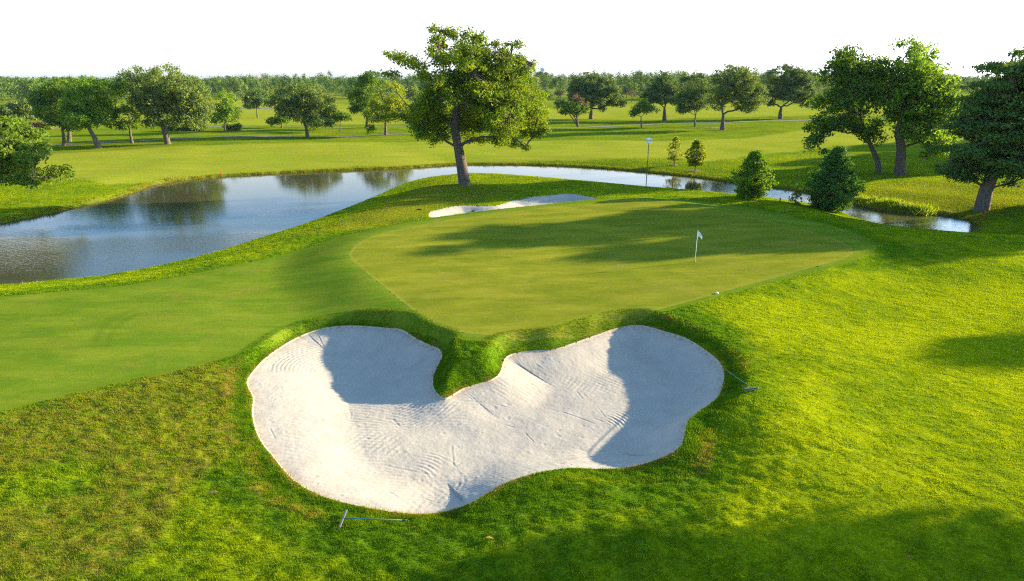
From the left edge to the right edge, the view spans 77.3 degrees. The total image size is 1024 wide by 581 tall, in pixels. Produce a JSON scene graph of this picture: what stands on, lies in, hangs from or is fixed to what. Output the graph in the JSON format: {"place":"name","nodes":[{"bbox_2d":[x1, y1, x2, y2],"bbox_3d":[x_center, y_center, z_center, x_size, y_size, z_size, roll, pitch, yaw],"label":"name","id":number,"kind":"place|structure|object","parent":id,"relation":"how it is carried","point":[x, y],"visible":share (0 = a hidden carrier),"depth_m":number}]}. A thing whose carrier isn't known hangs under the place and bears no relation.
{"place":"outdoors","nodes":[
{"label":"outdoors","id":0,"kind":"place"},
{"bbox_2d":[105,125,377,127],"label":"cart path","id":1,"kind":"structure","parent":0,"point":[300,127],"depth_m":174.12},
{"bbox_2d":[52,132,447,145],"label":"cart path","id":2,"kind":"structure","parent":0,"point":[233,136],"depth_m":146.64},
{"bbox_2d":[0,165,978,284],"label":"pond water","id":3,"kind":"structure","parent":0,"point":[157,225],"depth_m":66.44},
{"bbox_2d":[0,80,1023,580],"bbox_3d":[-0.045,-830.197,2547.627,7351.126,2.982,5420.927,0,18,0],"label":"ground","id":4,"kind":"structure","parent":0,"point":[118,160],"depth_m":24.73},
{"bbox_2d":[0,98,36,121],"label":"flat topped tree","id":5,"kind":"object","parent":4,"relation":"on","point":[22,109],"visible":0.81,"depth_m":186.96},
{"bbox_2d":[25,121,43,127],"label":"bush","id":6,"kind":"object","parent":4,"relation":"on","point":[36,124],"visible":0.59,"depth_m":173.25},
{"bbox_2d":[0,114,76,189],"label":"bush","id":7,"kind":"object","parent":4,"relation":"on","point":[20,156],"visible":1,"depth_m":65.69},
{"bbox_2d":[38,124,54,129],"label":"bush","id":8,"kind":"object","parent":4,"relation":"on","point":[48,127],"visible":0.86,"depth_m":168.22},
{"bbox_2d":[25,77,77,145],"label":"shade tree","id":9,"kind":"object","parent":4,"relation":"on","point":[44,106],"visible":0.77,"depth_m":125.75},
{"bbox_2d":[54,75,79,141],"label":"shade tree","id":10,"kind":"object","parent":4,"relation":"on","point":[69,137],"visible":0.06,"depth_m":134.63},
{"bbox_2d":[55,75,116,147],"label":"leaning tree","id":11,"kind":"object","parent":4,"relation":"on","point":[88,106],"visible":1,"depth_m":120.20},
{"bbox_2d":[103,76,142,142],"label":"shade tree","id":12,"kind":"object","parent":4,"relation":"on","point":[119,89],"visible":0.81,"depth_m":129.53},
{"bbox_2d":[115,60,218,143],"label":"oak tree","id":13,"kind":"object","parent":4,"relation":"on","point":[174,95],"visible":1,"depth_m":124.01},
{"bbox_2d":[165,123,207,130],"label":"bush","id":14,"kind":"object","parent":4,"relation":"on","point":[174,128],"visible":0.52,"depth_m":163.24},
{"bbox_2d":[207,90,242,131],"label":"tree","id":15,"kind":"object","parent":4,"relation":"on","point":[225,115],"visible":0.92,"depth_m":157.34},
{"bbox_2d":[222,123,243,130],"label":"bush","id":16,"kind":"object","parent":4,"relation":"on","point":[233,127],"visible":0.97,"depth_m":164.26},
{"bbox_2d":[241,88,269,117],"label":"tree","id":17,"kind":"object","parent":4,"relation":"on","point":[257,102],"visible":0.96,"depth_m":215.08},
{"bbox_2d":[264,112,291,127],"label":"tree","id":18,"kind":"object","parent":4,"relation":"on","point":[274,120],"visible":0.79,"depth_m":173.09},
{"bbox_2d":[264,82,337,136],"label":"oak tree","id":19,"kind":"object","parent":4,"relation":"on","point":[297,102],"visible":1,"depth_m":144.43},
{"bbox_2d":[328,109,353,131],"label":"tree","id":20,"kind":"object","parent":4,"relation":"on","point":[339,116],"visible":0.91,"depth_m":161.08},
{"bbox_2d":[345,70,380,126],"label":"shade tree","id":21,"kind":"object","parent":4,"relation":"on","point":[361,95],"visible":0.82,"depth_m":168.97},
{"bbox_2d":[338,509,406,529],"bbox_3d":[-4.073,6.778,18.864,1.912,0.193,0.827,0,18,0],"label":"bunker rake","id":22,"kind":"object","parent":4,"relation":"on","point":[342,519],"visible":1,"depth_m":18.89},
{"bbox_2d":[361,79,408,134],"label":"shade tree","id":23,"kind":"object","parent":4,"relation":"on","point":[395,100],"visible":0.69,"depth_m":149.03},
{"bbox_2d":[404,84,418,101],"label":"tree","id":24,"kind":"object","parent":4,"relation":"on","point":[412,92],"visible":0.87,"depth_m":328.00},
{"bbox_2d":[0,198,878,410],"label":"fairway","id":25,"kind":"structure","parent":4,"relation":"on","point":[58,344],"depth_m":34.92},
{"bbox_2d":[364,22,553,185],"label":"pecan tree","id":26,"kind":"object","parent":4,"relation":"on","point":[474,96],"visible":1,"depth_m":71.64},
{"bbox_2d":[246,325,723,513],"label":"bunker sand","id":27,"kind":"structure","parent":4,"relation":"on","point":[361,416],"depth_m":26.56},
{"bbox_2d":[0,67,996,101],"bbox_3d":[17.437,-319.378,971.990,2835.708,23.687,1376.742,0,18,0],"label":"woods","id":28,"kind":"object","parent":4,"relation":"on","point":[22,87],"visible":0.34,"depth_m":430.98},
{"bbox_2d":[429,193,595,216],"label":"bunker sand","id":29,"kind":"structure","parent":4,"relation":"on","point":[543,200],"depth_m":67.73},
{"bbox_2d":[533,70,551,91],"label":"oak tree","id":30,"kind":"object","parent":4,"relation":"on","point":[538,73],"visible":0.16,"depth_m":627.89},
{"bbox_2d":[553,90,565,98],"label":"tan tree","id":31,"kind":"object","parent":4,"relation":"on","point":[561,93],"visible":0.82,"depth_m":415.04},
{"bbox_2d":[553,93,591,126],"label":"tree","id":32,"kind":"object","parent":4,"relation":"on","point":[576,107],"visible":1,"depth_m":176.36},
{"bbox_2d":[564,71,627,118],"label":"oak tree","id":33,"kind":"object","parent":4,"relation":"on","point":[596,91],"visible":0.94,"depth_m":207.88},
{"bbox_2d":[349,200,852,340],"bbox_3d":[6.650,-3.220,48.034,36.503,0.847,35.531,0,18,0],"label":"putting green","id":34,"kind":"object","parent":4,"relation":"on","point":[533,270],"visible":1,"depth_m":43.48},
{"bbox_2d":[695,231,701,258],"bbox_3d":[12.528,-2.928,42.971,0.409,2.300,0.108,0,18,0],"label":"flagstick","id":35,"kind":"object","parent":34,"relation":"on","point":[699,234],"visible":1,"depth_m":42.75},
{"bbox_2d":[619,81,629,97],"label":"tree","id":36,"kind":"object","parent":4,"relation":"on","point":[624,91],"visible":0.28,"depth_m":457.84},
{"bbox_2d":[628,89,635,101],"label":"pink tree","id":37,"kind":"object","parent":4,"relation":"on","point":[631,92],"visible":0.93,"depth_m":373.19},
{"bbox_2d":[628,98,661,127],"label":"tree","id":38,"kind":"object","parent":4,"relation":"on","point":[642,105],"visible":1,"depth_m":173.22},
{"bbox_2d":[646,138,650,184],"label":"bird house","id":39,"kind":"structure","parent":4,"relation":"on","point":[648,140],"depth_m":74.23},
{"bbox_2d":[637,72,683,120],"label":"oak tree","id":40,"kind":"object","parent":4,"relation":"on","point":[663,91],"visible":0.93,"depth_m":200.04},
{"bbox_2d":[665,136,683,164],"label":"sapling","id":41,"kind":"object","parent":4,"relation":"on","point":[675,140],"visible":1,"depth_m":99.44},
{"bbox_2d":[672,71,713,126],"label":"oak tree","id":42,"kind":"object","parent":4,"relation":"on","point":[690,96],"visible":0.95,"depth_m":175.74},
{"bbox_2d":[684,139,706,170],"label":"sapling","id":43,"kind":"object","parent":4,"relation":"on","point":[696,149],"visible":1,"depth_m":94.31},
{"bbox_2d":[705,63,769,129],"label":"oak tree","id":44,"kind":"object","parent":4,"relation":"on","point":[747,91],"visible":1,"depth_m":163.59},
{"bbox_2d":[726,370,758,391],"bbox_3d":[9.342,3.664,26.535,0.610,0.735,3.237,0,18,0],"label":"bunker rake","id":45,"kind":"object","parent":4,"relation":"on","point":[749,389],"visible":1,"depth_m":25.00},
{"bbox_2d":[727,149,778,199],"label":"bush","id":46,"kind":"object","parent":4,"relation":"on","point":[750,185],"visible":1,"depth_m":67.79},
{"bbox_2d":[761,63,818,118],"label":"oak tree","id":47,"kind":"object","parent":4,"relation":"on","point":[793,86],"visible":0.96,"depth_m":206.33},
{"bbox_2d":[788,187,802,205],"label":"sapling","id":48,"kind":"object","parent":4,"relation":"on","point":[797,196],"visible":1,"depth_m":66.36},
{"bbox_2d":[796,145,865,212],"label":"bush","id":49,"kind":"object","parent":4,"relation":"on","point":[836,167],"visible":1,"depth_m":65.74},
{"bbox_2d":[801,42,895,172],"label":"shade tree","id":50,"kind":"object","parent":4,"relation":"on","point":[853,80],"visible":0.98,"depth_m":87.48},
{"bbox_2d":[851,192,946,217],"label":"water reeds","id":51,"kind":"object","parent":4,"relation":"on","point":[893,203],"visible":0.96,"depth_m":69.33},
{"bbox_2d":[867,35,965,174],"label":"shade tree","id":52,"kind":"object","parent":4,"relation":"on","point":[915,111],"visible":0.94,"depth_m":85.05},
{"bbox_2d":[920,46,1023,211],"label":"tree","id":53,"kind":"object","parent":4,"relation":"on","point":[989,121],"visible":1,"depth_m":63.00},
{"bbox_2d":[0,0,1023,79],"label":"sky","id":54,"kind":"structure","parent":0,"point":[47,38]},
{"bbox_2d":[568,120,805,127],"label":"cart path","id":55,"kind":"structure","parent":0,"point":[675,123],"depth_m":189.14}
]}

